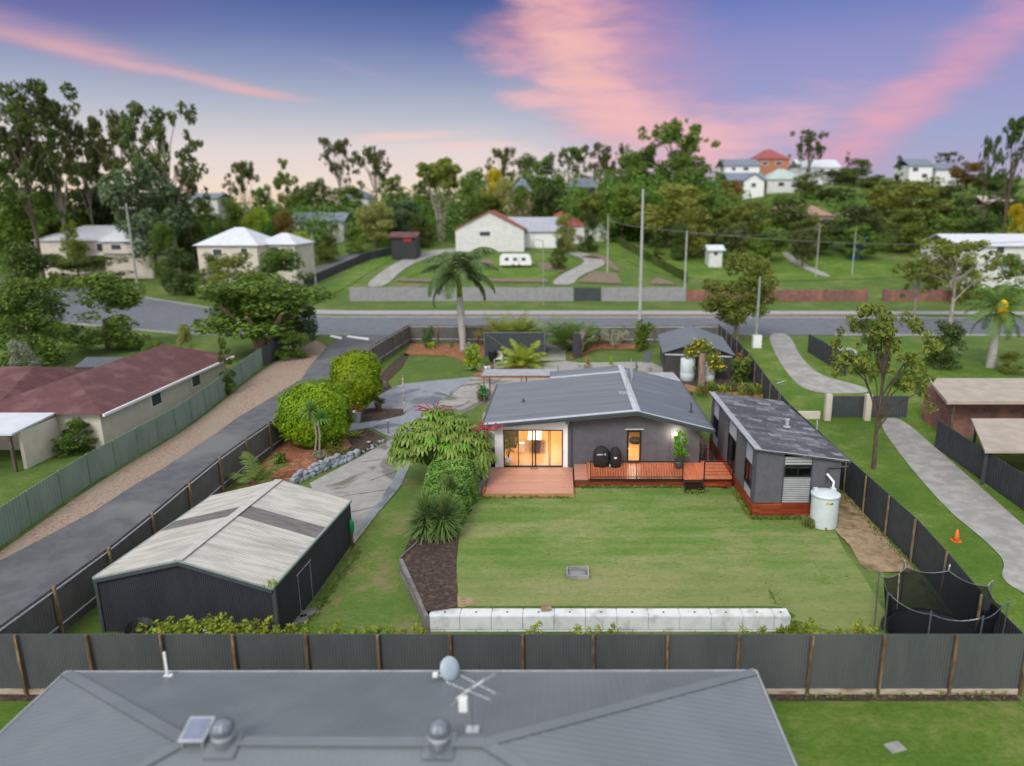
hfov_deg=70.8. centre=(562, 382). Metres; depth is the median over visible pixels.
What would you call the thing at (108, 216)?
bushy tree
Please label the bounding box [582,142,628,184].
gum tree
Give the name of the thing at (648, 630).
concrete block
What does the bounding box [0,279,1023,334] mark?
street
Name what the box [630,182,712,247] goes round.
leafy tree
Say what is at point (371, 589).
lawn
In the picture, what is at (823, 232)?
leafy tree
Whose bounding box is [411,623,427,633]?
hedging shrub
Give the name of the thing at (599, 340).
shrub
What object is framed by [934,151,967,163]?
gum tree
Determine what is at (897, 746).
stepping slab
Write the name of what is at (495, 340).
sliding gate
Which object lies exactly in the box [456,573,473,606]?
turf mat
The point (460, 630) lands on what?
concrete block
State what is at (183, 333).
bushy tree
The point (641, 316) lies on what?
verge
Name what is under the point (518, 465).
sliding door
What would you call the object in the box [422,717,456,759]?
roof ventilator
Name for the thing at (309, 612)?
paver
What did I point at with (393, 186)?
leafy tree
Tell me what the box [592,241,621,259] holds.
lawn
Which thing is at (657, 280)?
dirt bank
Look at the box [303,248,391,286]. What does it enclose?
fence
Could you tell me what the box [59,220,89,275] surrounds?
leafy tree
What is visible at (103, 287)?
bushy tree
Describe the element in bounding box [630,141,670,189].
leafy tree
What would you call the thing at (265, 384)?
gravel strip
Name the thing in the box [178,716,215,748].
roof solar module
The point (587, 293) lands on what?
street gate
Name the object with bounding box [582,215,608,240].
house
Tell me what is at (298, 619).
paver
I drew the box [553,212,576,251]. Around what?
bushy tree
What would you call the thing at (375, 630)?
hedging shrub
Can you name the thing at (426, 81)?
sky
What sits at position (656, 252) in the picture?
slim tree
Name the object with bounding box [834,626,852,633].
hedging shrub
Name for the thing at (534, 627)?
hedging shrub
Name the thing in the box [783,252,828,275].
driveway
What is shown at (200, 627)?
hedging shrub
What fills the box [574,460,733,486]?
deck
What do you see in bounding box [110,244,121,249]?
window
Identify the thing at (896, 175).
slim tree
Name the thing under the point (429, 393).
driveway
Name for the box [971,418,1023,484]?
carport
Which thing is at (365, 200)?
house
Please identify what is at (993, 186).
leafy tree
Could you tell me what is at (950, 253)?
gum tree
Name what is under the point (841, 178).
bushy tree
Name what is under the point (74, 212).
bushy tree
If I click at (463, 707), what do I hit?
tv antenna
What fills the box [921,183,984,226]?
leafy tree
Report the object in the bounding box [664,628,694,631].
concrete block
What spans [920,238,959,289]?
leafy tree
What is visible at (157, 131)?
gum tree
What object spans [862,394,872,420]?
gate post
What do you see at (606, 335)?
frangipani
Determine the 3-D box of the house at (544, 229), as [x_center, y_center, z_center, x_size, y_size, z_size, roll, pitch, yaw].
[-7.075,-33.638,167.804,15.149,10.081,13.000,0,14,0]
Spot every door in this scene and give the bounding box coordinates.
[296,559,312,608]
[503,430,562,466]
[525,233,532,247]
[535,233,557,247]
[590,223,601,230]
[626,430,641,462]
[660,349,664,371]
[727,432,735,470]
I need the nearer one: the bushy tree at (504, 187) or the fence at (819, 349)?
the fence at (819, 349)
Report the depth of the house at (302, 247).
124.33 m
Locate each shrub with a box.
[136,616,174,633]
[157,614,201,633]
[160,618,187,633]
[175,618,213,633]
[186,612,227,633]
[204,616,236,633]
[212,612,247,633]
[224,618,260,633]
[244,621,268,633]
[256,615,280,633]
[271,624,290,633]
[273,451,287,466]
[277,623,294,633]
[294,620,314,633]
[312,449,326,459]
[316,617,341,633]
[324,439,349,454]
[340,629,360,633]
[350,624,381,633]
[380,623,406,633]
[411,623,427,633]
[421,326,434,346]
[427,341,435,348]
[461,344,483,370]
[476,384,489,400]
[525,621,542,633]
[566,329,594,353]
[572,623,591,633]
[584,335,590,350]
[584,355,591,367]
[593,623,610,633]
[597,330,601,344]
[608,356,614,365]
[608,622,627,633]
[634,319,653,351]
[731,356,752,381]
[736,622,749,633]
[748,625,766,633]
[772,624,796,633]
[780,627,801,633]
[798,622,818,633]
[803,616,830,633]
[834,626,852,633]
[851,619,868,633]
[856,618,885,633]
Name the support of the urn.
on the patio at (498, 364)
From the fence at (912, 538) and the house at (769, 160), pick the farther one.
the house at (769, 160)
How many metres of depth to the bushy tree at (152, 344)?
62.99 m
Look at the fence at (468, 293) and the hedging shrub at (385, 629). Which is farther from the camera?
the fence at (468, 293)
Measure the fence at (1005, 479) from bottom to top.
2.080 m
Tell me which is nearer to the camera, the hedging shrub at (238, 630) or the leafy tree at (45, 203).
the hedging shrub at (238, 630)
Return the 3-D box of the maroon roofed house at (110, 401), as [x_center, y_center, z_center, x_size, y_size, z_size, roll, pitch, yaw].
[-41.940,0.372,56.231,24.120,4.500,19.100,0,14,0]
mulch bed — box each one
[240,437,350,488]
[341,428,383,455]
[348,353,408,416]
[353,408,405,422]
[402,474,484,610]
[406,344,483,361]
[472,364,528,375]
[570,343,641,359]
[676,370,759,391]
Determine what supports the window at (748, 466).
in the cabin
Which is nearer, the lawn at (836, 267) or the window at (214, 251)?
the window at (214, 251)
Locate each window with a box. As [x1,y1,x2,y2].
[96,243,102,251]
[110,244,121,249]
[150,391,161,407]
[191,373,200,387]
[212,249,222,256]
[240,248,247,252]
[479,231,490,235]
[713,414,718,437]
[744,456,751,488]
[784,465,811,476]
[912,167,918,171]
[996,246,1005,253]
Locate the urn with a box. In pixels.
[488,350,497,362]
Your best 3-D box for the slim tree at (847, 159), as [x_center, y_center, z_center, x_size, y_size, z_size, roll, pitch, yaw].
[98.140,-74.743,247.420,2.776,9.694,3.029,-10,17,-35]
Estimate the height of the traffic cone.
0.620 m
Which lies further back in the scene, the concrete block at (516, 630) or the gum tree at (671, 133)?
the gum tree at (671, 133)
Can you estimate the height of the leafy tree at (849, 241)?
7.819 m
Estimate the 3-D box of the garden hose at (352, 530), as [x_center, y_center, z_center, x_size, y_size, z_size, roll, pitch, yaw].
[-10.264,7.490,35.063,0.172,1.772,0.252,0,14,0]
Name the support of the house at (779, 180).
on the ground at (412, 370)
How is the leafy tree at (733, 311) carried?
on the ground at (412, 370)
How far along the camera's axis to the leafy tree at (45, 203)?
142.26 m
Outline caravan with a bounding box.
[500,254,536,266]
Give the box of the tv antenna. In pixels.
[447,673,495,733]
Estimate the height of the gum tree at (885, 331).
10.614 m
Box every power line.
[643,227,1023,244]
[692,228,813,235]
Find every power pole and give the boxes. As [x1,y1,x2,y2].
[119,203,141,305]
[311,233,316,289]
[607,215,608,272]
[638,189,643,320]
[684,231,687,286]
[755,276,760,334]
[815,226,819,276]
[851,232,855,274]
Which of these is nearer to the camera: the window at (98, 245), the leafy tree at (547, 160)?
the window at (98, 245)
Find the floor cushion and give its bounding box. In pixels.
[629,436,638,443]
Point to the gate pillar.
(576, 346)
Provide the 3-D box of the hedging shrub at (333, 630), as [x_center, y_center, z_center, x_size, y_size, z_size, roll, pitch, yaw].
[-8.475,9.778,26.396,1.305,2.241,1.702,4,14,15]
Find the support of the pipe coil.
on the ground at (412, 370)
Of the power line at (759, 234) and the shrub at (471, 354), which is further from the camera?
the power line at (759, 234)
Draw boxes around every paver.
[291,614,308,625]
[299,607,319,616]
[541,605,551,610]
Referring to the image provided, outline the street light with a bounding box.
[532,238,543,305]
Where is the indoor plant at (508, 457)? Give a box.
[505,438,517,464]
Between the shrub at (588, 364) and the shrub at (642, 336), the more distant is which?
the shrub at (642, 336)
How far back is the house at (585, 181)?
194.13 m
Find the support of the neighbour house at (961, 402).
on the lawn at (974, 555)
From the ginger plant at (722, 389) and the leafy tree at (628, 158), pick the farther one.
the leafy tree at (628, 158)
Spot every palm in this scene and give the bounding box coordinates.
[225,451,290,490]
[419,247,498,351]
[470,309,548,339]
[495,338,550,368]
[506,320,551,339]
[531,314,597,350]
[556,321,602,342]
[961,281,1023,367]
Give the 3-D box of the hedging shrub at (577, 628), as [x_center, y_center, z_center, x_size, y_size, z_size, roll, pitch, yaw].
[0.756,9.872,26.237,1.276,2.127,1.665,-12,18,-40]
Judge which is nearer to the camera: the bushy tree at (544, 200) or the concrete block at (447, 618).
the concrete block at (447, 618)
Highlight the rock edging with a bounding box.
[289,439,384,483]
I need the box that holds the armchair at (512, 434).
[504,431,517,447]
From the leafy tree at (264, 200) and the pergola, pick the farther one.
the leafy tree at (264, 200)
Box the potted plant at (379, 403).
[373,397,384,409]
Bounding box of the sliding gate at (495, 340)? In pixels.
[484,332,544,357]
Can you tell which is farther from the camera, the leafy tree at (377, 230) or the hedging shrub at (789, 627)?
the leafy tree at (377, 230)
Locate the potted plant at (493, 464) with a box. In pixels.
[490,446,494,466]
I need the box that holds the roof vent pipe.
[163,652,172,676]
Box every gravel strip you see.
[0,340,325,559]
[699,434,715,462]
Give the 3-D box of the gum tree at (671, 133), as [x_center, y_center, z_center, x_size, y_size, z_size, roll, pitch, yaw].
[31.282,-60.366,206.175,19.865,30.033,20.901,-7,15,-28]
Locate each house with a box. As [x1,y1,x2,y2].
[0,344,234,449]
[0,668,797,765]
[31,225,176,276]
[98,225,167,277]
[187,193,231,219]
[192,227,269,296]
[265,233,313,284]
[290,212,354,245]
[345,189,374,208]
[453,210,526,251]
[481,358,715,470]
[507,217,564,247]
[511,178,532,216]
[552,211,584,243]
[570,178,594,201]
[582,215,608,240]
[715,159,761,187]
[719,173,766,196]
[741,173,765,198]
[750,149,790,175]
[765,169,802,193]
[771,203,819,216]
[787,160,841,184]
[797,208,835,229]
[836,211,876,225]
[893,159,934,184]
[917,234,1023,287]
[921,378,1023,435]
[931,163,965,185]
[967,196,1013,223]
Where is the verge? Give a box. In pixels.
[347,315,925,316]
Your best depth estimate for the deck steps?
41.08 m
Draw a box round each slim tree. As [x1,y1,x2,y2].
[51,151,90,233]
[83,147,112,224]
[217,336,235,394]
[272,158,300,215]
[643,234,664,259]
[844,152,850,169]
[894,156,903,183]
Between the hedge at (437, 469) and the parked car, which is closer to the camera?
the hedge at (437, 469)
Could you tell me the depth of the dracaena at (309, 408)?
45.94 m
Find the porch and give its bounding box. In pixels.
[0,413,59,471]
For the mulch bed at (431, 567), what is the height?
0.030 m
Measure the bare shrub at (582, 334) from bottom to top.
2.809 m
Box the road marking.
[347,336,368,339]
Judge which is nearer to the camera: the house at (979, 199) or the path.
the path
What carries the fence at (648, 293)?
on the ground at (412, 370)
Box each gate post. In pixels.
[823,394,832,420]
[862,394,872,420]
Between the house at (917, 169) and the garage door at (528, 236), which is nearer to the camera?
the garage door at (528, 236)
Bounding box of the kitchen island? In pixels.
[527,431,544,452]
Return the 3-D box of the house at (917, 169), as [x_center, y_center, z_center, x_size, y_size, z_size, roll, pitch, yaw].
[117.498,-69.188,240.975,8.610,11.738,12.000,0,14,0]
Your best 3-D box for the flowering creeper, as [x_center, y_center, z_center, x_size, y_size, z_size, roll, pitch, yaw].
[12.327,-1.861,61.985,3.852,4.137,1.608,0,14,0]
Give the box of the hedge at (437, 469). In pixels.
[415,456,479,538]
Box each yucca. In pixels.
[398,487,449,548]
[420,487,466,543]
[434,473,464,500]
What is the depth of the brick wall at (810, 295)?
115.11 m
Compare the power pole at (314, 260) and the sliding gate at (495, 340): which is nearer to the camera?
the sliding gate at (495, 340)
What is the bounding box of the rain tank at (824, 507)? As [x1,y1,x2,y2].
[810,473,840,529]
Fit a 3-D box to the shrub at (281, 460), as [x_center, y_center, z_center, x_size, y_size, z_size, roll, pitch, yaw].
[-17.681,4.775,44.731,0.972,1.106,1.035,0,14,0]
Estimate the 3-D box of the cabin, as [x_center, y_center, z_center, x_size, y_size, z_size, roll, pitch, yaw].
[12.417,3.421,42.459,5.340,4.723,11.705,0,14,0]
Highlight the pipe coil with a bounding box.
[124,617,157,633]
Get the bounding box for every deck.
[484,467,573,497]
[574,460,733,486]
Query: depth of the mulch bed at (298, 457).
45.72 m
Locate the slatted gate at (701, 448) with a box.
[700,444,713,460]
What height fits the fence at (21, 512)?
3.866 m
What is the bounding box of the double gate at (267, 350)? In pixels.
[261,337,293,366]
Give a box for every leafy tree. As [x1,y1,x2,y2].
[0,150,73,273]
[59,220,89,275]
[96,159,194,276]
[190,271,334,350]
[191,193,224,238]
[251,184,279,234]
[272,208,296,235]
[276,285,318,350]
[300,177,334,211]
[331,184,367,215]
[354,201,396,247]
[378,174,410,222]
[385,198,426,233]
[411,178,436,222]
[458,167,486,218]
[481,165,506,210]
[509,153,539,198]
[532,152,565,215]
[572,189,619,227]
[597,182,647,238]
[607,149,647,201]
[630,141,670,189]
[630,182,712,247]
[645,152,716,208]
[687,167,718,196]
[687,191,736,243]
[698,250,779,340]
[714,160,723,187]
[714,221,751,257]
[715,199,771,246]
[746,226,790,258]
[756,194,812,240]
[786,216,839,252]
[790,226,817,266]
[791,173,821,197]
[820,203,886,247]
[840,158,872,183]
[840,223,887,259]
[857,174,897,197]
[861,177,957,228]
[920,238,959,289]
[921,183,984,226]
[947,161,985,191]
[971,174,1023,194]
[982,188,1023,228]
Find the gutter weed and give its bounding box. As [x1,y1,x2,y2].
[258,576,277,587]
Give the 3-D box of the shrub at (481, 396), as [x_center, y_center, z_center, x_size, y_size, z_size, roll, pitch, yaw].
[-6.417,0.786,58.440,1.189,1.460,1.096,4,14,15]
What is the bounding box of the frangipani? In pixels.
[598,328,632,346]
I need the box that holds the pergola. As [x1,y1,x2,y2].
[481,369,556,395]
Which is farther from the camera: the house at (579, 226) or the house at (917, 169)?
the house at (917, 169)
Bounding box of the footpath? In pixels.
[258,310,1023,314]
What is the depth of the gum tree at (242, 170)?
196.16 m
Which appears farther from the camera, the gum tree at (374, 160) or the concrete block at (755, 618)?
the gum tree at (374, 160)
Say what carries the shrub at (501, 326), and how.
on the ground at (412, 370)
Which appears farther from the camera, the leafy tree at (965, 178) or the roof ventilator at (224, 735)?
the leafy tree at (965, 178)
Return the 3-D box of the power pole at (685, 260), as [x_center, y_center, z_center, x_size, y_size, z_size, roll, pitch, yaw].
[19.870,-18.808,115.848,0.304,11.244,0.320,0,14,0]
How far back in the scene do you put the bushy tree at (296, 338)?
70.61 m
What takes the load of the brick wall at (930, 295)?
on the ground at (412, 370)
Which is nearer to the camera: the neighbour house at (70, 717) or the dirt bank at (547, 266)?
the neighbour house at (70, 717)
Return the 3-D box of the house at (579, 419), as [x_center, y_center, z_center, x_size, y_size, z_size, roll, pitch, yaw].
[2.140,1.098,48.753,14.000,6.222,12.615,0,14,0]
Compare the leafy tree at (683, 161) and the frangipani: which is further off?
the leafy tree at (683, 161)
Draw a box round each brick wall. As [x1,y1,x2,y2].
[686,289,868,300]
[882,289,960,300]
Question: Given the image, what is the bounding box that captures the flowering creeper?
[683,337,727,382]
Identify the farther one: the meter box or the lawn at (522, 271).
the lawn at (522, 271)
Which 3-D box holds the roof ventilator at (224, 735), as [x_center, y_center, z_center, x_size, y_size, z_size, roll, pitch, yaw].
[-7.997,8.261,16.855,0.720,0.765,0.660,0,14,0]
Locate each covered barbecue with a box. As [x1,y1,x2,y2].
[593,446,609,467]
[610,447,620,467]
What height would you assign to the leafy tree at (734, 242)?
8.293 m
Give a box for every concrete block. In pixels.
[429,608,461,628]
[429,629,444,631]
[445,629,475,631]
[460,608,491,628]
[476,628,506,631]
[491,608,522,628]
[507,629,537,631]
[523,608,553,628]
[539,629,569,631]
[554,608,585,628]
[570,624,600,631]
[585,608,616,628]
[602,629,631,631]
[616,608,648,628]
[633,629,663,631]
[647,608,679,628]
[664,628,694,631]
[678,608,710,628]
[695,629,725,631]
[709,608,742,628]
[726,629,757,631]
[740,608,773,628]
[758,629,779,631]
[771,608,790,628]
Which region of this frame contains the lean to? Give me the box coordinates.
[649,372,679,380]
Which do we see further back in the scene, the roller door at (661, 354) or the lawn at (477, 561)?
the roller door at (661, 354)
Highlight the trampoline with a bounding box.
[874,560,1009,633]
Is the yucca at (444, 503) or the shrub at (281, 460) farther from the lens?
the shrub at (281, 460)
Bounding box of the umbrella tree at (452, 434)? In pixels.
[385,401,506,480]
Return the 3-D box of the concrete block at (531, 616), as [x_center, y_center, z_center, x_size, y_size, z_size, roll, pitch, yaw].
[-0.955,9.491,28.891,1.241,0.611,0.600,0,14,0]
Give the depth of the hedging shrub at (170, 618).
25.93 m
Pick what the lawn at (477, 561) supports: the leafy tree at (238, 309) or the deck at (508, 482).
the deck at (508, 482)
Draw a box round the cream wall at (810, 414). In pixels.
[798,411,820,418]
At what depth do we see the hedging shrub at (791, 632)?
26.12 m
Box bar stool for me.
[519,442,525,453]
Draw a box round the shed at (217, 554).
[92,479,351,633]
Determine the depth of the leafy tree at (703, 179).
205.45 m
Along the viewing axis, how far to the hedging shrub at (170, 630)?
26.00 m
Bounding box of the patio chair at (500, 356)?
[494,351,502,363]
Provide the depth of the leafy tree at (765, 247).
143.93 m
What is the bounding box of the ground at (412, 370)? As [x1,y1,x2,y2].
[0,178,1023,706]
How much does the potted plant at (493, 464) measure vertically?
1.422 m
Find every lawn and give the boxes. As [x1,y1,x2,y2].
[0,701,1023,765]
[299,466,428,633]
[329,257,390,293]
[399,252,578,278]
[456,472,884,633]
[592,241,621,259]
[627,244,915,280]
[738,340,1023,632]
[805,552,888,633]
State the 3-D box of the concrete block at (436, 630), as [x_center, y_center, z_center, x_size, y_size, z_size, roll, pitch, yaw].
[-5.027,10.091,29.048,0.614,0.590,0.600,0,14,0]
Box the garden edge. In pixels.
[0,695,1020,700]
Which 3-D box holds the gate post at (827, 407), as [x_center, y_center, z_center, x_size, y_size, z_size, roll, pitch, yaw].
[20.003,1.877,54.068,0.440,2.100,0.400,0,14,0]
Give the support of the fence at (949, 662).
on the ground at (412, 370)
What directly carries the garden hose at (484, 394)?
on the ground at (412, 370)
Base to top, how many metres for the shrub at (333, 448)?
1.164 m
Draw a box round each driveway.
[309,361,662,542]
[349,377,472,435]
[356,466,408,534]
[368,248,458,286]
[536,345,565,360]
[553,251,604,284]
[770,333,867,392]
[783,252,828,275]
[882,418,1023,592]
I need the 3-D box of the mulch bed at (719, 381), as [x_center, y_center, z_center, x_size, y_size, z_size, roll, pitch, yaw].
[13.498,-0.085,62.294,6.212,0.532,6.928,-2,14,-9]
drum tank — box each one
[680,357,694,381]
[705,363,714,381]
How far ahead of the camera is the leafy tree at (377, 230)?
159.56 m
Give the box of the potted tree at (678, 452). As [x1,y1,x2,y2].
[673,430,689,468]
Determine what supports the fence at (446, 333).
on the ground at (412, 370)
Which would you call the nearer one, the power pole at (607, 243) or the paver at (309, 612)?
the paver at (309, 612)
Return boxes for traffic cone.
[949,529,962,542]
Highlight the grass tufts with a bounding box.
[298,484,1013,699]
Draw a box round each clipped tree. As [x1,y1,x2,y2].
[271,375,354,449]
[328,348,384,413]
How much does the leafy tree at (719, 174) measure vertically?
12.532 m
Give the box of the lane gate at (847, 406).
[831,396,908,416]
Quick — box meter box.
[752,335,761,347]
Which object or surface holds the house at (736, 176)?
on the ground at (412, 370)
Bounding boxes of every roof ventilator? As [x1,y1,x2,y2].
[202,716,243,758]
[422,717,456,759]
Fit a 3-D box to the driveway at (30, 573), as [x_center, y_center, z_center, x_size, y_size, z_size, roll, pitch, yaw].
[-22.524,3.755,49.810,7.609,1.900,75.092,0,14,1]
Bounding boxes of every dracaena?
[298,398,324,450]
[308,407,331,451]
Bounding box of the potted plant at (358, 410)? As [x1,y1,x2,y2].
[351,404,364,422]
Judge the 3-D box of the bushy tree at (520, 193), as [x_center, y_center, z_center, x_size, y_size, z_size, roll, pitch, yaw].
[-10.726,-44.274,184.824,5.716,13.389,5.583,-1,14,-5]
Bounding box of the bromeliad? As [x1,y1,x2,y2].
[344,430,365,437]
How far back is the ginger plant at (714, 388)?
59.39 m
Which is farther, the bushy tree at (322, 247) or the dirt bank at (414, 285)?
the bushy tree at (322, 247)
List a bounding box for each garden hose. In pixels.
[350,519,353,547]
[481,387,487,402]
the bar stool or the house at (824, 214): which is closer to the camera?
the bar stool
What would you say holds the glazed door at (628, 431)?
in the house at (579, 419)
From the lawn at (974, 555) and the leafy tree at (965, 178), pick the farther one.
the leafy tree at (965, 178)
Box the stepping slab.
[883,740,906,753]
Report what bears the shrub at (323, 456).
on the mulch bed at (298, 457)
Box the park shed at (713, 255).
[703,245,725,266]
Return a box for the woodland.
[0,162,1023,253]
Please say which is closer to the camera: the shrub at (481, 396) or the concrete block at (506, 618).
the concrete block at (506, 618)
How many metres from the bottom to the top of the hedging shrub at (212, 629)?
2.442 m
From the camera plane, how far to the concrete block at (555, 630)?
28.70 m
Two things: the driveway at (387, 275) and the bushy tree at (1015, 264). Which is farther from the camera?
the driveway at (387, 275)
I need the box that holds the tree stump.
[697,353,705,388]
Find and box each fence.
[0,324,411,633]
[0,348,262,546]
[0,634,1023,695]
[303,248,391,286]
[349,287,572,300]
[409,325,545,351]
[580,325,718,356]
[601,287,685,300]
[610,234,687,282]
[717,324,1023,688]
[807,334,845,376]
[934,420,1023,510]
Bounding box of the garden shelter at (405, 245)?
[388,232,422,259]
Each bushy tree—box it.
[0,185,73,264]
[0,208,40,274]
[0,240,69,340]
[0,277,72,366]
[6,339,42,366]
[30,253,76,285]
[35,296,65,335]
[50,271,153,350]
[51,417,97,456]
[59,188,129,230]
[66,204,86,224]
[69,255,133,281]
[132,186,201,257]
[140,340,162,351]
[147,222,179,280]
[160,247,200,294]
[174,200,207,267]
[176,324,195,348]
[196,252,223,297]
[205,251,265,307]
[210,196,245,234]
[240,207,269,232]
[247,247,314,299]
[269,330,309,359]
[283,191,310,213]
[290,231,314,255]
[314,234,341,263]
[342,226,365,253]
[407,217,435,246]
[456,194,505,226]
[492,178,515,216]
[510,185,531,216]
[529,184,569,216]
[548,238,567,269]
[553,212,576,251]
[570,185,594,216]
[576,210,599,251]
[668,222,691,260]
[671,205,713,257]
[718,179,746,203]
[807,169,862,199]
[854,319,883,372]
[875,208,928,251]
[889,368,924,389]
[921,319,968,369]
[925,217,970,236]
[946,252,990,304]
[964,217,1002,233]
[989,253,1023,303]
[996,351,1023,374]
[1007,203,1023,233]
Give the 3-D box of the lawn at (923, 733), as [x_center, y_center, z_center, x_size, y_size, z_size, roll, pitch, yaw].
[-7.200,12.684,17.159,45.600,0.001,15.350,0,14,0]
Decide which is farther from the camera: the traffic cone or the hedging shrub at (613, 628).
the traffic cone
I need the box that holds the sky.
[0,0,1023,210]
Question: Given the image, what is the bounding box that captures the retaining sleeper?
[399,541,429,633]
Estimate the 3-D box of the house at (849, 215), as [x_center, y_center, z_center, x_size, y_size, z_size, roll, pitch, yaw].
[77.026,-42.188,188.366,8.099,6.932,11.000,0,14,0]
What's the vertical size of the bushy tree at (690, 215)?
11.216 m
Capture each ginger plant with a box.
[695,381,705,396]
[705,380,713,395]
[708,381,720,395]
[718,383,731,393]
[723,380,734,391]
[737,382,746,394]
[741,382,755,396]
[753,383,763,397]
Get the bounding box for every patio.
[465,362,517,370]
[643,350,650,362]
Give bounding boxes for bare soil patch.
[835,493,912,571]
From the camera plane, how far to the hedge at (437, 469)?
37.69 m
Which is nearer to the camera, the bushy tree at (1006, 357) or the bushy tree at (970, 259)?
the bushy tree at (1006, 357)
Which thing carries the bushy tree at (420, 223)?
on the ground at (412, 370)
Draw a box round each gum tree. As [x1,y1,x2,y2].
[0,77,80,277]
[1,95,94,230]
[54,117,106,224]
[72,107,149,213]
[118,100,208,274]
[174,165,196,273]
[221,160,259,211]
[318,136,354,202]
[347,145,391,200]
[482,146,517,213]
[557,146,592,181]
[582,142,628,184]
[638,117,720,185]
[788,129,828,181]
[829,302,944,468]
[890,259,942,317]
[908,237,1021,323]
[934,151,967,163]
[978,133,1001,217]
[993,115,1023,233]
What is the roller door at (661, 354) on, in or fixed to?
in the shed at (673, 343)
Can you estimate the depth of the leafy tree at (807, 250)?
139.04 m
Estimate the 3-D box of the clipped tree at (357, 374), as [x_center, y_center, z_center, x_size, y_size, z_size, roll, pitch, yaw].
[-15.841,-0.043,55.090,4.234,5.232,4.014,0,14,0]
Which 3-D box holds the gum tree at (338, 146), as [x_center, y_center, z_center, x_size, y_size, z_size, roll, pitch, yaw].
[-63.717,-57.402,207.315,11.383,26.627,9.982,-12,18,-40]
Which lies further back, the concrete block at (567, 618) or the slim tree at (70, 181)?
the slim tree at (70, 181)
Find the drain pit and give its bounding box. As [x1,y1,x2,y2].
[566,566,588,578]
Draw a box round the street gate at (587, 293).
[574,287,600,300]
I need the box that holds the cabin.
[709,380,850,515]
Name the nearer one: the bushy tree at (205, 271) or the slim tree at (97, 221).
the bushy tree at (205, 271)
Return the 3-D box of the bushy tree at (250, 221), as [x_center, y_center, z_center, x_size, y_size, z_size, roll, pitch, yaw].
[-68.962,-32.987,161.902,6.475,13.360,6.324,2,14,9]
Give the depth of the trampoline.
27.84 m
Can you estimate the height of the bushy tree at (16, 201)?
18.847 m
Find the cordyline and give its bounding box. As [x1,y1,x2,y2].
[474,329,482,344]
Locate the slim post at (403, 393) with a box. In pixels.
[402,375,404,411]
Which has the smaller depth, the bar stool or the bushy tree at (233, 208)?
the bar stool
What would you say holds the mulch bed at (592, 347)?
on the ground at (412, 370)
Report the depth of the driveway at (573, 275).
138.37 m
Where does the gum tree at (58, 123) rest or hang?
on the ground at (412, 370)
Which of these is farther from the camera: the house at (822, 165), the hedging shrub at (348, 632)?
the house at (822, 165)
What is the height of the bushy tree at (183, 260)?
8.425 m
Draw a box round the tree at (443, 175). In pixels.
[416,156,461,240]
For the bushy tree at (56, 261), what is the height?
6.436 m
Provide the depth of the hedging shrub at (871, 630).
25.87 m
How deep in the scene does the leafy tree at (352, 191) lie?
195.94 m
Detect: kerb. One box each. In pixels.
[0,317,1023,335]
[140,296,1023,318]
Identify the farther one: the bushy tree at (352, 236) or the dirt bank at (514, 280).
the bushy tree at (352, 236)
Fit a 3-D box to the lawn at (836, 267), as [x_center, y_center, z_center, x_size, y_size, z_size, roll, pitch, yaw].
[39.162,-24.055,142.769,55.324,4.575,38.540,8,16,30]
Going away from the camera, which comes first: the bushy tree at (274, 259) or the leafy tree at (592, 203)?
the bushy tree at (274, 259)
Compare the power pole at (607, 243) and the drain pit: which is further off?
the power pole at (607, 243)
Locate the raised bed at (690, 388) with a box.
[684,384,762,397]
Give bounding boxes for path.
[477,411,494,494]
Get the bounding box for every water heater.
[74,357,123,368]
[699,436,704,461]
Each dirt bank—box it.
[389,284,422,286]
[397,278,432,281]
[460,259,494,265]
[489,278,548,281]
[538,263,564,271]
[577,272,622,283]
[581,254,618,270]
[648,276,677,284]
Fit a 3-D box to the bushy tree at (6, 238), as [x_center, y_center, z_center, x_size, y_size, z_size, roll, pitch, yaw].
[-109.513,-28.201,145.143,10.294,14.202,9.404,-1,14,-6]
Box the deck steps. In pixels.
[683,479,704,492]
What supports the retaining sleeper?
on the ground at (412, 370)
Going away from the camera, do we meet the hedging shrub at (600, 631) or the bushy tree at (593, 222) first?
the hedging shrub at (600, 631)
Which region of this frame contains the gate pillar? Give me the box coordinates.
[572,333,579,357]
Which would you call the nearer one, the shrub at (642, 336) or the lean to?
the lean to
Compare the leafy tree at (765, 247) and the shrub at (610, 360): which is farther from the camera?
the leafy tree at (765, 247)
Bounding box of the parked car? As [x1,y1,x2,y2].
[838,348,857,365]
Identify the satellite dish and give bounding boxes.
[432,656,458,680]
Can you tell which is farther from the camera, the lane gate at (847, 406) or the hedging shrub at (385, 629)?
the lane gate at (847, 406)
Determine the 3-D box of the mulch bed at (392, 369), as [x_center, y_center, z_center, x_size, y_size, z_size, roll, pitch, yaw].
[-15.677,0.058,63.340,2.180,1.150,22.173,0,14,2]
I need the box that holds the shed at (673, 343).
[658,325,734,377]
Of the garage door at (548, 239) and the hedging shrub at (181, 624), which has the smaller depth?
the hedging shrub at (181, 624)
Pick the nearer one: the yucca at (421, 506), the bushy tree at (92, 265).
the yucca at (421, 506)

